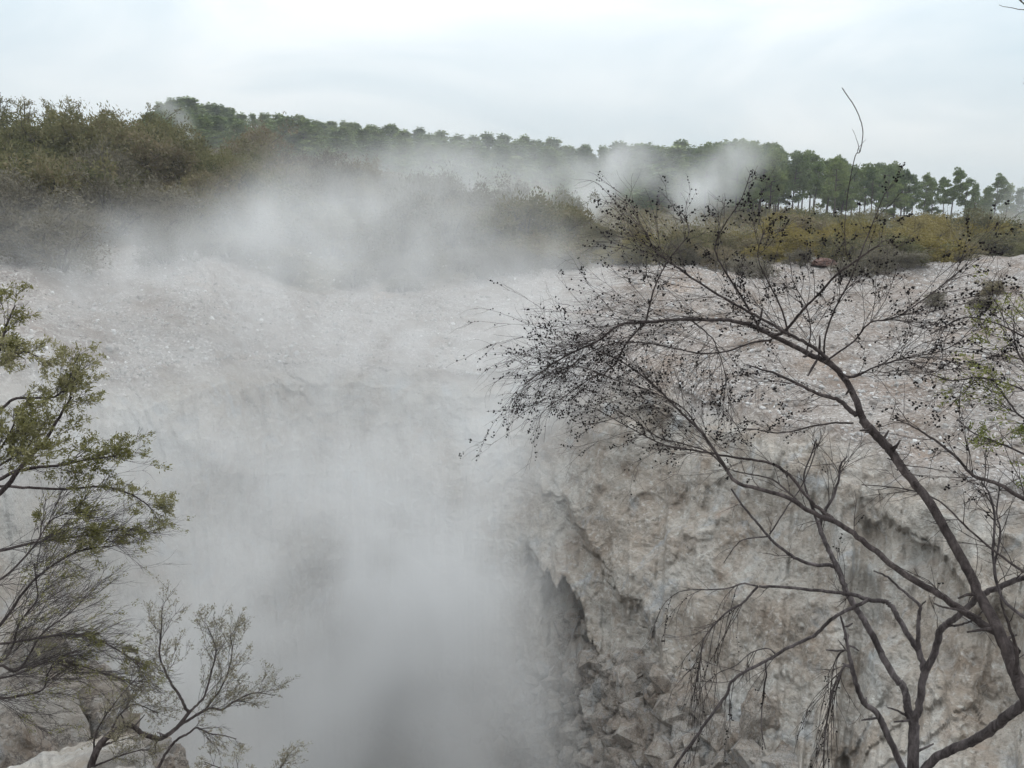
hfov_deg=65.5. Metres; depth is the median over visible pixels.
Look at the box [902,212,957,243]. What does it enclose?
scrub bush
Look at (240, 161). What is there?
scrub bush
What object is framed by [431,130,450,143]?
pine tree
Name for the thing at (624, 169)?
pine tree
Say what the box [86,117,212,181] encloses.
scrub bush
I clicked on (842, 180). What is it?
pine tree
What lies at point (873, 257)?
scrub bush
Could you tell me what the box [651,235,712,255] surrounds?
scrub bush
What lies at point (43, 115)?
scrub bush
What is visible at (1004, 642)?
bare tree
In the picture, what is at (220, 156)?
scrub bush
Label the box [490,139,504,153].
pine tree
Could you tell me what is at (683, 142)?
pine tree
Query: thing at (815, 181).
pine tree
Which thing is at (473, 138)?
pine tree
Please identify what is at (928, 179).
pine tree
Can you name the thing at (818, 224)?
scrub bush
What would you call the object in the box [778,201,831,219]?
scrub bush
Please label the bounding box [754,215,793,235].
scrub bush
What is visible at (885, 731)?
dead sapling
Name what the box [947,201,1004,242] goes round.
scrub bush
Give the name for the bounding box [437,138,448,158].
pine tree
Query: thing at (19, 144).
scrub bush
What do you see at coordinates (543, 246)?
scrub bush
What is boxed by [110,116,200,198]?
scrub bush
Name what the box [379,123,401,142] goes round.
pine tree
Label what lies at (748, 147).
pine tree
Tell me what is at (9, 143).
scrub bush
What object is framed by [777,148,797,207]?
pine tree
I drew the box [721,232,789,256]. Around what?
scrub bush
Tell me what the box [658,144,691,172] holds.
pine tree
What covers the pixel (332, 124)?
pine tree
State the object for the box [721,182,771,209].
pine tree
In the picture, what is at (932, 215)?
scrub bush
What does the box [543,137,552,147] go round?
pine tree
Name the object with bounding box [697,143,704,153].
pine tree
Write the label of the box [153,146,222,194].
scrub bush
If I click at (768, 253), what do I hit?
scrub bush
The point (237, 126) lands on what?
pine tree
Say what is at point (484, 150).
pine tree
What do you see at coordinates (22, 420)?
manuka shrub
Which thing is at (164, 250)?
scrub bush
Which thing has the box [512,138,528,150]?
pine tree
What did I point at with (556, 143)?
pine tree
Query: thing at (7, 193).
scrub bush
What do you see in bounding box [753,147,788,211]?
pine tree
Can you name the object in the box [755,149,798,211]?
pine tree
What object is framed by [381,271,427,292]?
scrub bush
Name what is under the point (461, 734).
rubble
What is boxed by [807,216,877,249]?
scrub bush
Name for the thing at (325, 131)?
pine tree
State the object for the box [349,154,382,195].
scrub bush
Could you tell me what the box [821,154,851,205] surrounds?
pine tree
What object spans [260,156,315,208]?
scrub bush
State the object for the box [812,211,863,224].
scrub bush
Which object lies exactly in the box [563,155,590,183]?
pine tree
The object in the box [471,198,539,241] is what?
scrub bush
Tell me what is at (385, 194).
scrub bush
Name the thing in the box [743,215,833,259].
scrub bush
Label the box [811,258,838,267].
rock
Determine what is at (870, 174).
pine tree
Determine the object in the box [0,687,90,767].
boulder
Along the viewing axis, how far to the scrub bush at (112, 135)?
42.06 m
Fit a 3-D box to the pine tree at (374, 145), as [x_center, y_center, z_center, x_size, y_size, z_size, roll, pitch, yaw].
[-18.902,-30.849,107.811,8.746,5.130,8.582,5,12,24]
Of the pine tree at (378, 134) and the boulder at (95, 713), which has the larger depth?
the pine tree at (378, 134)
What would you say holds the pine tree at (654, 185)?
on the ground
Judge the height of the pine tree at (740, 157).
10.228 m
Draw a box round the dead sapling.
[789,616,905,767]
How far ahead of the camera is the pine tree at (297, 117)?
173.69 m
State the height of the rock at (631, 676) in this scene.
0.614 m
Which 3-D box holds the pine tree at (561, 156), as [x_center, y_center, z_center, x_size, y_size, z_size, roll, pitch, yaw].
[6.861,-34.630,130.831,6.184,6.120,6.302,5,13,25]
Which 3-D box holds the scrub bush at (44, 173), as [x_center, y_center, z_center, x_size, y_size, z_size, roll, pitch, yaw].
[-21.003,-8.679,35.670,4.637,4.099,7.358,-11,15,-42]
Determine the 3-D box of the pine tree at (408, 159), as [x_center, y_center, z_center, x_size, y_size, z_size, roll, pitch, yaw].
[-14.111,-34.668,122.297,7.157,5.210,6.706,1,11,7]
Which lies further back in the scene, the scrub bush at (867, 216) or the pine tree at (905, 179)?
the pine tree at (905, 179)
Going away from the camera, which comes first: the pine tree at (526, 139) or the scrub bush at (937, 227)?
the scrub bush at (937, 227)
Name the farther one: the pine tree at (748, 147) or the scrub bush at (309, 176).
the pine tree at (748, 147)
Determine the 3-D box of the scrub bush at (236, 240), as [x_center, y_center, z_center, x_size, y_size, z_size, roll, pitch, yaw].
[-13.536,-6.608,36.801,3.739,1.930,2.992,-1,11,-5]
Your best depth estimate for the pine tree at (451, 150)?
110.97 m
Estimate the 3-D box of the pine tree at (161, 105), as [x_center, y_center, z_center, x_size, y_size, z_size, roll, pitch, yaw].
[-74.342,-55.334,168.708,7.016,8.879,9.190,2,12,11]
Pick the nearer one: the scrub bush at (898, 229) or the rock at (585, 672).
the rock at (585, 672)
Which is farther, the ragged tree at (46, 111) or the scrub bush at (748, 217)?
the scrub bush at (748, 217)
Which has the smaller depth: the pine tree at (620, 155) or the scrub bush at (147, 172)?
the scrub bush at (147, 172)
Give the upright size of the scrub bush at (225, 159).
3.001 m
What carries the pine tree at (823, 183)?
on the ground
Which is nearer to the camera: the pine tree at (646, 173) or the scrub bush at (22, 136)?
the scrub bush at (22, 136)
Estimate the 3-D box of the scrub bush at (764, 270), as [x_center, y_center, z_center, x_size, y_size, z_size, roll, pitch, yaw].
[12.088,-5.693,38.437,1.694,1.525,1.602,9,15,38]
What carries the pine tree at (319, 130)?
on the ground
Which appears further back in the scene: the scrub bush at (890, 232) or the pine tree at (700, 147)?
the pine tree at (700, 147)
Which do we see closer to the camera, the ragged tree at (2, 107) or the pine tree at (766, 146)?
the ragged tree at (2, 107)
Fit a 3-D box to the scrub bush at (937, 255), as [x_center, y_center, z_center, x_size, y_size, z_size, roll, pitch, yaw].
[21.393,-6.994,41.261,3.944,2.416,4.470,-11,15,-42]
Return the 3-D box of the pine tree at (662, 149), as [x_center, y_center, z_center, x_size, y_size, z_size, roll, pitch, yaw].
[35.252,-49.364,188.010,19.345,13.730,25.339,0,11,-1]
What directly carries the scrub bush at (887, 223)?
on the ground
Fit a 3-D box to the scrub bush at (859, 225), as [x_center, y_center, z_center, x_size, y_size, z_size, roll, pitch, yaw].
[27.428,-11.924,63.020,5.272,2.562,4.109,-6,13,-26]
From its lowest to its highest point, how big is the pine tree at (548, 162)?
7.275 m
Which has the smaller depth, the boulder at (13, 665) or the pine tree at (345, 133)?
the boulder at (13, 665)
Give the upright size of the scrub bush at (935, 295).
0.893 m
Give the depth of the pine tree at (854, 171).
113.89 m
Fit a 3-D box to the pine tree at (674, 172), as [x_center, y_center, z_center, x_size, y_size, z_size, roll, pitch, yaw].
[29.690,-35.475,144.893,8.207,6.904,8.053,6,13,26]
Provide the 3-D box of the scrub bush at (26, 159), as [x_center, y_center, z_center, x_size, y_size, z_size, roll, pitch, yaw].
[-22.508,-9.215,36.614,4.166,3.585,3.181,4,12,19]
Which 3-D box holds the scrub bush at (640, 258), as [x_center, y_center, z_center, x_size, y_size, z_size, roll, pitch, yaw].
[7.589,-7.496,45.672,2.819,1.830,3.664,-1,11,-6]
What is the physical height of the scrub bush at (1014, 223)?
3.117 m
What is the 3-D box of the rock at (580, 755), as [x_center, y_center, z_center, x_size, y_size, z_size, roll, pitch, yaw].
[2.051,9.850,21.080,0.725,0.455,0.859,6,13,28]
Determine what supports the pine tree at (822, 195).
on the ground
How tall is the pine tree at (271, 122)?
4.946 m
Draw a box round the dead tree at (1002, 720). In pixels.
[641,420,1023,767]
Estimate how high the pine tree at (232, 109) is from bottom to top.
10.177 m
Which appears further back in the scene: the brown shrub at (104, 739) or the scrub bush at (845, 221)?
the scrub bush at (845, 221)
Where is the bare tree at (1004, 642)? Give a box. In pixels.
[448,88,1023,709]
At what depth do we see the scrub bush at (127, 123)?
45.53 m
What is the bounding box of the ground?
[0,147,1023,767]
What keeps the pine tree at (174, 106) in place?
on the ground
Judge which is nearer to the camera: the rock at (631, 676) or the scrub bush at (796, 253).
the rock at (631, 676)
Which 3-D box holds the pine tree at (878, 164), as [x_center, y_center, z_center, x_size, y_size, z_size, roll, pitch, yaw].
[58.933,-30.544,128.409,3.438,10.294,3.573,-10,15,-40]
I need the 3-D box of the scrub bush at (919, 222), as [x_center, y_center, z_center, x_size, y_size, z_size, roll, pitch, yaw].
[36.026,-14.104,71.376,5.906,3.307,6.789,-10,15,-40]
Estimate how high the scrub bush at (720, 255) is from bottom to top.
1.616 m
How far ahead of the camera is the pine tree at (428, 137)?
127.00 m
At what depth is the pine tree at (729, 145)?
176.43 m
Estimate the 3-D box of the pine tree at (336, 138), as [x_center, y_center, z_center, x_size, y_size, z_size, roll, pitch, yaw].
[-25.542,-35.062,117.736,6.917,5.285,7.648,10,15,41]
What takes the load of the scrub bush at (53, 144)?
on the ground
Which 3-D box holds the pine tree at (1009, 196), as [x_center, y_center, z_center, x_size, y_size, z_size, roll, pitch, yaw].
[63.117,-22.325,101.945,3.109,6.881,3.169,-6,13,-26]
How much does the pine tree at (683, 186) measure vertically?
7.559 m
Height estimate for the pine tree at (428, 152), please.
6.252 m
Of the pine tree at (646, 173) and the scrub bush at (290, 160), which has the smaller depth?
the scrub bush at (290, 160)
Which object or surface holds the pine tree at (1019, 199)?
on the ground
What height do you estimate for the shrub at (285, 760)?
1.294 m
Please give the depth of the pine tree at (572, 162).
158.86 m
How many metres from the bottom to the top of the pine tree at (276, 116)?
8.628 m
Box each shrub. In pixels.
[0,279,195,744]
[77,575,299,767]
[187,739,312,767]
[852,0,1023,618]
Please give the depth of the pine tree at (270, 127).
104.13 m
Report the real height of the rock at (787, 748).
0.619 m
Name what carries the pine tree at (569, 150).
on the ground
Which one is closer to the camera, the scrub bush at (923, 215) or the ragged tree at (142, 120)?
the ragged tree at (142, 120)
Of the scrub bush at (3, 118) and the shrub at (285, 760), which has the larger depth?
the scrub bush at (3, 118)
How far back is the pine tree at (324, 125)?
146.59 m
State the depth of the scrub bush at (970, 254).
42.74 m
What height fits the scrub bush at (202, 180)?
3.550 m
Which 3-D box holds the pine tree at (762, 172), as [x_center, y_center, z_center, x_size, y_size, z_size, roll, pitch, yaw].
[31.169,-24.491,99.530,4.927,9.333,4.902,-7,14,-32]
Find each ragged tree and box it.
[0,92,18,122]
[9,97,37,123]
[35,97,56,125]
[53,96,83,124]
[130,103,181,129]
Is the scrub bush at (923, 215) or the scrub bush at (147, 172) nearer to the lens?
the scrub bush at (147, 172)
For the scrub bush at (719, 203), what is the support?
on the ground
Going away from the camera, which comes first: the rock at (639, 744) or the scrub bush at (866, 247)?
the rock at (639, 744)
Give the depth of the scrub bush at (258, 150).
62.24 m
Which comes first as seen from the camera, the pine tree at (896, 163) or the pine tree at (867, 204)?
the pine tree at (896, 163)
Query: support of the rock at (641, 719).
on the rubble
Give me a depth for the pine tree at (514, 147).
150.31 m
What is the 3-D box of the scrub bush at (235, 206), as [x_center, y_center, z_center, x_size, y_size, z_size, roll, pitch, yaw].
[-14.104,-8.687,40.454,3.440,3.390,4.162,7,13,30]
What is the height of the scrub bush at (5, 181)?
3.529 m
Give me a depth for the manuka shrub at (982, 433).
2.68 m
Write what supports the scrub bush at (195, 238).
on the ground
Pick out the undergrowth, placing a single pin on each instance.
(721, 219)
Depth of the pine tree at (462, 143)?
149.47 m
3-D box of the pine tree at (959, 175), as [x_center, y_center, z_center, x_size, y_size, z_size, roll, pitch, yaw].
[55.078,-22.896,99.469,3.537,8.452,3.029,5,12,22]
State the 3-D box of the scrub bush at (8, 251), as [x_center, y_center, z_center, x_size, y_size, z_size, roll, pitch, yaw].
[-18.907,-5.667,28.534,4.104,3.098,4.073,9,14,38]
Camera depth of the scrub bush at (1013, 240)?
50.55 m
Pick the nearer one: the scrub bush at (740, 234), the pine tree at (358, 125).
the scrub bush at (740, 234)
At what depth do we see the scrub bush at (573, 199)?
69.76 m
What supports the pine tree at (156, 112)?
on the ground
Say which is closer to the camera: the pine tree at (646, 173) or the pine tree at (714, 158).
the pine tree at (714, 158)
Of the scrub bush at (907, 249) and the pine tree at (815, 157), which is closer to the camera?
the scrub bush at (907, 249)
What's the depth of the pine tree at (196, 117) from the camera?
117.40 m
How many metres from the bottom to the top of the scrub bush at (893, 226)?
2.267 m
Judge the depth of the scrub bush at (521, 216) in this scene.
48.44 m
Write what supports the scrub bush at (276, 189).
on the ground
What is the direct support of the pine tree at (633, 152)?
on the ground
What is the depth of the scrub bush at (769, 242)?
48.14 m
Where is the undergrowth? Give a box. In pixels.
[8,139,1023,277]
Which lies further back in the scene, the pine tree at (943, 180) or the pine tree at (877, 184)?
the pine tree at (877, 184)
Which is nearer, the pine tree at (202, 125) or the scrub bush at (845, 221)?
the scrub bush at (845, 221)
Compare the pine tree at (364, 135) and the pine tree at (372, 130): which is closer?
the pine tree at (364, 135)
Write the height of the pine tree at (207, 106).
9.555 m
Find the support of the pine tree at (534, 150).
on the ground
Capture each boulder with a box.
[0,626,71,672]
[0,652,87,707]
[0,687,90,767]
[80,661,129,709]
[82,694,140,739]
[138,736,189,767]
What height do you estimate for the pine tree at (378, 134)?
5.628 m
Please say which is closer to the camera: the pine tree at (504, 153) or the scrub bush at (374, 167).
the scrub bush at (374, 167)
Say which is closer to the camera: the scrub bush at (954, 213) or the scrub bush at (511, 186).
the scrub bush at (511, 186)
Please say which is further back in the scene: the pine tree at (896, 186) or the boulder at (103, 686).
the pine tree at (896, 186)
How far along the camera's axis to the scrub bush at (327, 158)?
67.31 m
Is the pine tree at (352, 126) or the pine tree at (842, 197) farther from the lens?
the pine tree at (352, 126)
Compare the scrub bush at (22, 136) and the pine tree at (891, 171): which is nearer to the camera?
the scrub bush at (22, 136)
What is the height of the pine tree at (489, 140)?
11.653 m
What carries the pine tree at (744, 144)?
on the ground
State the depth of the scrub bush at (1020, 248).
48.27 m
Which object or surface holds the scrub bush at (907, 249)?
on the ground
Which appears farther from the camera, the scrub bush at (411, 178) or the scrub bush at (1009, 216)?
the scrub bush at (1009, 216)
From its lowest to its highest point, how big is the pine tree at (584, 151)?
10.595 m
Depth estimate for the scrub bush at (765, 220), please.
74.20 m
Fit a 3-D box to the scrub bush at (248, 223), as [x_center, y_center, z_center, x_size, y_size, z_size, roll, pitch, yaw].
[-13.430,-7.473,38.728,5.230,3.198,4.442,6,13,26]
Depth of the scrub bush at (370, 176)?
65.60 m
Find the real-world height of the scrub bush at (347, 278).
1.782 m
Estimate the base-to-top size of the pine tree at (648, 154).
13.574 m
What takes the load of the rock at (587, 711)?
on the rubble
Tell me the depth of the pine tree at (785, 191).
106.78 m
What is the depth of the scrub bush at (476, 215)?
51.18 m
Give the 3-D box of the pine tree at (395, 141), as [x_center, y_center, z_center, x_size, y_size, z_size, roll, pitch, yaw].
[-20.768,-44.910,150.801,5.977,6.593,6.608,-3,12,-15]
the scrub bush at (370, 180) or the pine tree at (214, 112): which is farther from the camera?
the pine tree at (214, 112)
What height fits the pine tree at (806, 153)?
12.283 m
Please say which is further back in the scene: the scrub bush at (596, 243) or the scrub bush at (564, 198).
the scrub bush at (564, 198)
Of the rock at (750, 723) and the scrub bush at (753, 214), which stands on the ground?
the scrub bush at (753, 214)
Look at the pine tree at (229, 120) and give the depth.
115.99 m
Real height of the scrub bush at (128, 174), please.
4.212 m
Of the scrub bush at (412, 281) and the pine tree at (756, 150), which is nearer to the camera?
the scrub bush at (412, 281)
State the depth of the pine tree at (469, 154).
105.49 m
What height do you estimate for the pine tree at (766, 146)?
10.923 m
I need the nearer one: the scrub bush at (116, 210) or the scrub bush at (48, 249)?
the scrub bush at (48, 249)
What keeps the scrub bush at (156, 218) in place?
on the ground
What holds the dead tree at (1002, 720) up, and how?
on the ground
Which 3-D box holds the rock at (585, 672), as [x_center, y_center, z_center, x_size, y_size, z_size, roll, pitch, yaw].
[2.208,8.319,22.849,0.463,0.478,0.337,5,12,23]
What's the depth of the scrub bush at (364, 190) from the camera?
57.76 m
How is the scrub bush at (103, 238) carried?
on the ground
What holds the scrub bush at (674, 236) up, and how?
on the ground
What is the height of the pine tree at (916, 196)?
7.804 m
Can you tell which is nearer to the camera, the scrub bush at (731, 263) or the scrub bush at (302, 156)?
the scrub bush at (731, 263)
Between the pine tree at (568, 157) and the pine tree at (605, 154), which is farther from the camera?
the pine tree at (605, 154)
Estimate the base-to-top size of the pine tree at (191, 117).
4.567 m
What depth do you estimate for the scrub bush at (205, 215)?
38.24 m
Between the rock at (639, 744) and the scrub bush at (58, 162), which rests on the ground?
the scrub bush at (58, 162)
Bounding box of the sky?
[0,0,1023,219]
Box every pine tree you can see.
[131,111,171,127]
[137,114,168,126]
[154,101,167,110]
[156,109,172,125]
[165,97,175,111]
[169,107,193,139]
[171,95,211,115]
[171,96,185,114]
[184,113,194,124]
[185,116,225,147]
[188,115,235,145]
[189,113,208,143]
[200,102,215,114]
[208,104,233,116]
[212,117,251,148]
[216,106,234,117]
[217,119,251,153]
[228,107,237,117]
[233,112,249,125]
[246,112,261,129]
[256,112,271,128]
[260,120,276,126]
[261,115,321,158]
[265,124,308,155]
[268,112,284,120]
[274,117,333,164]
[293,114,305,127]
[311,122,336,155]
[318,122,331,137]
[321,128,334,141]
[324,128,362,161]
[326,121,337,127]
[329,126,356,153]
[341,122,356,132]
[345,129,396,157]
[348,128,395,163]
[349,122,361,132]
[351,132,361,145]
[353,137,406,173]
[354,128,390,154]
[366,124,389,144]
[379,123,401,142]
[386,128,413,170]
[389,129,409,157]
[397,142,476,186]
[399,135,446,175]
[402,144,414,169]
[410,126,426,139]
[412,133,446,170]
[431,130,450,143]
[432,142,478,188]
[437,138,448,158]
[443,140,505,192]
[451,134,467,141]
[454,140,468,148]
[465,134,487,150]
[473,143,498,176]
[476,151,494,177]
[478,131,495,151]
[478,143,527,188]
[488,133,512,153]
[488,155,541,199]
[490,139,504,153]
[505,149,540,180]
[509,141,524,162]
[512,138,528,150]
[517,133,530,152]
[525,146,580,189]
[526,139,545,153]
[527,142,548,179]
[539,154,564,182]
[540,163,591,204]
[542,137,563,152]
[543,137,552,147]
[558,145,596,173]
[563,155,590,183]
[567,159,585,182]
[576,144,598,177]
[582,153,599,185]
[585,160,631,196]
[586,166,614,189]
[587,145,615,177]
[608,140,636,171]
[614,162,636,192]
[616,142,671,184]
[616,177,670,202]
[619,163,653,197]
[625,143,639,170]
[626,171,701,211]
[627,167,654,199]
[656,145,668,167]
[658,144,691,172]
[662,165,697,211]
[663,169,679,192]
[664,139,691,167]
[678,145,704,172]
[679,168,709,208]
[681,141,727,219]
[681,163,755,209]
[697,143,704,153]
[698,143,733,197]
[715,138,762,192]
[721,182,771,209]
[722,144,756,215]
[726,139,748,210]
[735,140,755,210]
[736,162,760,212]
[741,143,763,212]
[742,145,764,204]
[749,150,786,211]
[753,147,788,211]
[755,142,770,208]
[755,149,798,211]
[757,143,787,216]
[764,142,788,202]
[771,149,791,211]
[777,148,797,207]
[777,150,816,208]
[788,149,820,208]
[795,152,824,210]
[803,161,829,213]
[807,161,824,210]
[815,158,843,212]
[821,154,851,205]
[821,179,852,211]
[823,157,852,216]
[827,165,857,211]
[832,182,860,216]
[848,164,866,215]
[850,162,884,212]
[851,178,874,212]
[859,164,884,215]
[872,167,884,209]
[874,181,914,218]
[875,162,886,209]
[876,164,897,208]
[879,161,910,208]
[891,168,922,214]
[899,191,911,214]
[903,175,921,213]
[915,172,936,210]
[920,179,942,214]
[934,176,951,213]
[937,167,970,216]
[955,177,977,229]
[965,182,981,214]
[975,186,999,217]
[981,172,1013,219]
[997,182,1015,216]
[1008,186,1023,221]
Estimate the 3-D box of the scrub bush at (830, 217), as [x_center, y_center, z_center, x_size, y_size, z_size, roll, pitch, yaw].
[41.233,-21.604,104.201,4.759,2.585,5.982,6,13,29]
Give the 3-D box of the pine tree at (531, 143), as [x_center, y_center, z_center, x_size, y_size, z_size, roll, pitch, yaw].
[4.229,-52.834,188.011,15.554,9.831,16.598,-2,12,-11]
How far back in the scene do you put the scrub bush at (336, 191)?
51.10 m
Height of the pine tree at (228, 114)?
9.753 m
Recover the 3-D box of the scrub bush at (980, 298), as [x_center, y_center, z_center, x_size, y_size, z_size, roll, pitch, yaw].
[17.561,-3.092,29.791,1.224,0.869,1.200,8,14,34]
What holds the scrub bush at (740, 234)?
on the ground
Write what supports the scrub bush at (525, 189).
on the ground
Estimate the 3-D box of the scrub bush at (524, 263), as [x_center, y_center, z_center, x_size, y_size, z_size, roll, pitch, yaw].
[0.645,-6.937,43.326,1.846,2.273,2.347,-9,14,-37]
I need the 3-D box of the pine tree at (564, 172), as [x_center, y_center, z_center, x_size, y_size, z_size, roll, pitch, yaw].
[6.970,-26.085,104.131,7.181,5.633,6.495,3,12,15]
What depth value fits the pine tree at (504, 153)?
113.99 m
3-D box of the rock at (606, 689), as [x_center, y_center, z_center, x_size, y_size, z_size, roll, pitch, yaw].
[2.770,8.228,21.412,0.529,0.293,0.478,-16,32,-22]
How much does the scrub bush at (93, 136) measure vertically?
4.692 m
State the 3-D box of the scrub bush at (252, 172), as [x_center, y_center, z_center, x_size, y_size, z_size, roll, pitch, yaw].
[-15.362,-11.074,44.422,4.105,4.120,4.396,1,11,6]
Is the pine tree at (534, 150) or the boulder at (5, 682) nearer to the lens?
the boulder at (5, 682)
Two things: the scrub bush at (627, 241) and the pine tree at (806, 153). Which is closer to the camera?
the scrub bush at (627, 241)
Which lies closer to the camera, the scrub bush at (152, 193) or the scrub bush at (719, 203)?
the scrub bush at (152, 193)
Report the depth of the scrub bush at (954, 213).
96.48 m
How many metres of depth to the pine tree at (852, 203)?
104.70 m
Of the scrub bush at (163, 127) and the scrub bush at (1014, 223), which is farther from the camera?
the scrub bush at (1014, 223)
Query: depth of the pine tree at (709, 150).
99.58 m
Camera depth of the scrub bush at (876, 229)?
59.31 m
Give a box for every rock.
[573,748,589,765]
[582,706,594,728]
[583,667,591,683]
[604,684,614,695]
[623,665,636,683]
[631,738,648,753]
[639,717,645,726]
[739,687,779,743]
[774,740,805,767]
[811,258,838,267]
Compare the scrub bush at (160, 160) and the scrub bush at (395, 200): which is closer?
the scrub bush at (160, 160)
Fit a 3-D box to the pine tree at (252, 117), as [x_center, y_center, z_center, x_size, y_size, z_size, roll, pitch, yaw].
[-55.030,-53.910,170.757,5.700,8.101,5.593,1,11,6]
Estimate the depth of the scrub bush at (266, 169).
50.61 m
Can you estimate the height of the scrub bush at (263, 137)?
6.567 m
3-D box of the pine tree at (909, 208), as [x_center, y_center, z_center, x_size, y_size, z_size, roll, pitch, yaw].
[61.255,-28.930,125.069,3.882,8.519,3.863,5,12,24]
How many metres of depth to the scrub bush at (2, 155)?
37.58 m
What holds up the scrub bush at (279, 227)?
on the ground
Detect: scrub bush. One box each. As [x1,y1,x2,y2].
[0,99,94,161]
[0,105,37,137]
[0,110,39,128]
[0,119,61,154]
[0,127,62,168]
[0,132,19,160]
[0,137,118,218]
[0,140,23,170]
[0,145,58,202]
[0,156,44,218]
[0,169,47,240]
[0,181,115,273]
[0,196,55,263]
[1,141,47,156]
[4,147,85,184]
[4,169,114,236]
[9,100,90,155]
[30,200,126,244]
[39,99,131,163]
[49,151,142,215]
[62,147,164,240]
[66,106,145,169]
[66,133,161,202]
[73,102,154,143]
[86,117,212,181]
[90,143,160,188]
[108,182,182,224]
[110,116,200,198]
[125,184,198,247]
[129,177,207,233]
[130,121,173,140]
[132,221,197,266]
[138,102,196,140]
[147,119,217,163]
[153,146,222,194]
[160,157,242,216]
[161,131,223,163]
[168,216,210,256]
[171,182,235,232]
[172,166,230,199]
[189,148,221,166]
[193,220,257,257]
[194,146,269,200]
[194,152,256,164]
[200,198,288,259]
[201,179,280,236]
[206,145,271,188]
[211,148,238,161]
[212,131,276,165]
[217,164,327,229]
[218,184,287,238]
[219,111,298,164]
[220,153,264,178]
[237,157,286,196]
[240,150,308,184]
[249,143,310,184]
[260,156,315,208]
[270,174,323,221]
[285,149,328,169]
[288,160,325,206]
[295,156,364,224]
[296,144,346,172]
[303,153,353,173]
[306,154,366,211]
[317,165,375,197]
[322,162,391,199]
[328,256,377,288]
[347,176,383,211]
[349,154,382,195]
[355,150,394,197]
[357,173,446,261]
[358,179,431,236]
[359,179,404,226]
[380,165,452,194]
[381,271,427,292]
[394,170,447,207]
[414,161,501,214]
[426,200,495,241]
[440,193,483,227]
[449,183,504,222]
[469,186,573,252]
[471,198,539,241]
[480,232,519,278]
[486,163,532,219]
[486,168,538,199]
[493,228,594,271]
[497,192,559,228]
[506,241,541,274]
[526,198,600,243]
[537,184,598,209]
[538,248,585,269]
[545,189,586,228]
[545,207,590,235]
[576,232,612,255]
[582,217,619,247]
[590,245,638,264]
[611,229,664,251]
[617,223,653,243]
[620,238,664,264]
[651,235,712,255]
[655,221,714,264]
[664,232,708,265]
[689,196,734,216]
[692,225,751,250]
[695,244,742,269]
[717,255,761,273]
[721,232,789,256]
[727,207,777,225]
[728,226,762,249]
[734,209,770,223]
[740,243,805,262]
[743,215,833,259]
[744,254,782,278]
[750,209,819,231]
[753,235,778,256]
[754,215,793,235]
[762,205,803,222]
[771,207,833,244]
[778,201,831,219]
[781,245,814,265]
[799,222,858,256]
[804,227,881,265]
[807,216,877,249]
[812,210,880,242]
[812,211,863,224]
[819,211,842,219]
[828,261,867,275]
[830,218,889,241]
[832,206,890,221]
[832,214,888,246]
[844,233,897,277]
[849,243,886,263]
[853,210,886,222]
[859,225,952,250]
[863,230,924,251]
[870,231,957,265]
[871,214,903,227]
[873,222,924,237]
[876,220,907,231]
[878,226,979,262]
[879,208,959,233]
[888,247,931,268]
[890,210,941,219]
[900,216,966,238]
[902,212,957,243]
[916,209,948,224]
[924,288,950,306]
[928,211,963,223]
[934,234,988,260]
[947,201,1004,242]
[955,228,1023,256]
[961,216,1023,252]
[967,294,994,309]
[974,278,1014,296]
[990,207,1023,223]
[995,212,1023,239]
[1013,242,1023,255]
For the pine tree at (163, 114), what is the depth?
123.76 m
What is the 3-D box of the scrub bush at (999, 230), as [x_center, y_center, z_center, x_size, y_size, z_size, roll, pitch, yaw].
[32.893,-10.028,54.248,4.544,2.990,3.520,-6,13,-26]
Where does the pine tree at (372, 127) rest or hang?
on the ground
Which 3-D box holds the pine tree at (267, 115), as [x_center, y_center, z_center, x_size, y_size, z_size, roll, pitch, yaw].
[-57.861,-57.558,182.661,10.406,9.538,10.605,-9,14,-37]
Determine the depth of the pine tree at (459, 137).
189.18 m
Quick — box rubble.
[349,606,798,767]
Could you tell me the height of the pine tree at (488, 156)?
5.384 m
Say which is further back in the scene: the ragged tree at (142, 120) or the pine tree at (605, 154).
the pine tree at (605, 154)
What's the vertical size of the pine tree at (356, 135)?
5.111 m
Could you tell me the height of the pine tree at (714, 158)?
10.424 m
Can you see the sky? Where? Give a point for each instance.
(936, 87)
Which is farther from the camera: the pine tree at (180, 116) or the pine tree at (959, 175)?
the pine tree at (180, 116)
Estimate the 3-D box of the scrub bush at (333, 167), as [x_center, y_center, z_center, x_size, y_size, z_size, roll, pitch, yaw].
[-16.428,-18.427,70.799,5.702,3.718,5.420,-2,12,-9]
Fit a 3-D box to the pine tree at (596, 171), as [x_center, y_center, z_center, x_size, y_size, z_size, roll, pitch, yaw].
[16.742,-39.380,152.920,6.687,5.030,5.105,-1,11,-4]
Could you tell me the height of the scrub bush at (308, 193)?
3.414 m
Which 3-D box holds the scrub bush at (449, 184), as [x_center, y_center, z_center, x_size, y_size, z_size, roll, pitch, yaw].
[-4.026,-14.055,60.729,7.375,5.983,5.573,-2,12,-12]
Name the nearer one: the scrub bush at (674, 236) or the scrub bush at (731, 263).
the scrub bush at (731, 263)
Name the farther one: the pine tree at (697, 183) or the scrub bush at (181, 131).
the pine tree at (697, 183)
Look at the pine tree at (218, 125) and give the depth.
112.52 m
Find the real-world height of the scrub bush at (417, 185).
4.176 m
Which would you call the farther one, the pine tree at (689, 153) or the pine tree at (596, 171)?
the pine tree at (689, 153)
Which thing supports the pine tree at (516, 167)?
on the ground
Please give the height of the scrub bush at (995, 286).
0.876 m
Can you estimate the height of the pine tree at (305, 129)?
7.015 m
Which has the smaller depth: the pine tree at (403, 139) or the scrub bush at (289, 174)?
the scrub bush at (289, 174)
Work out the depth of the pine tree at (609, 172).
132.39 m
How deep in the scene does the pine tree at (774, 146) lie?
100.79 m

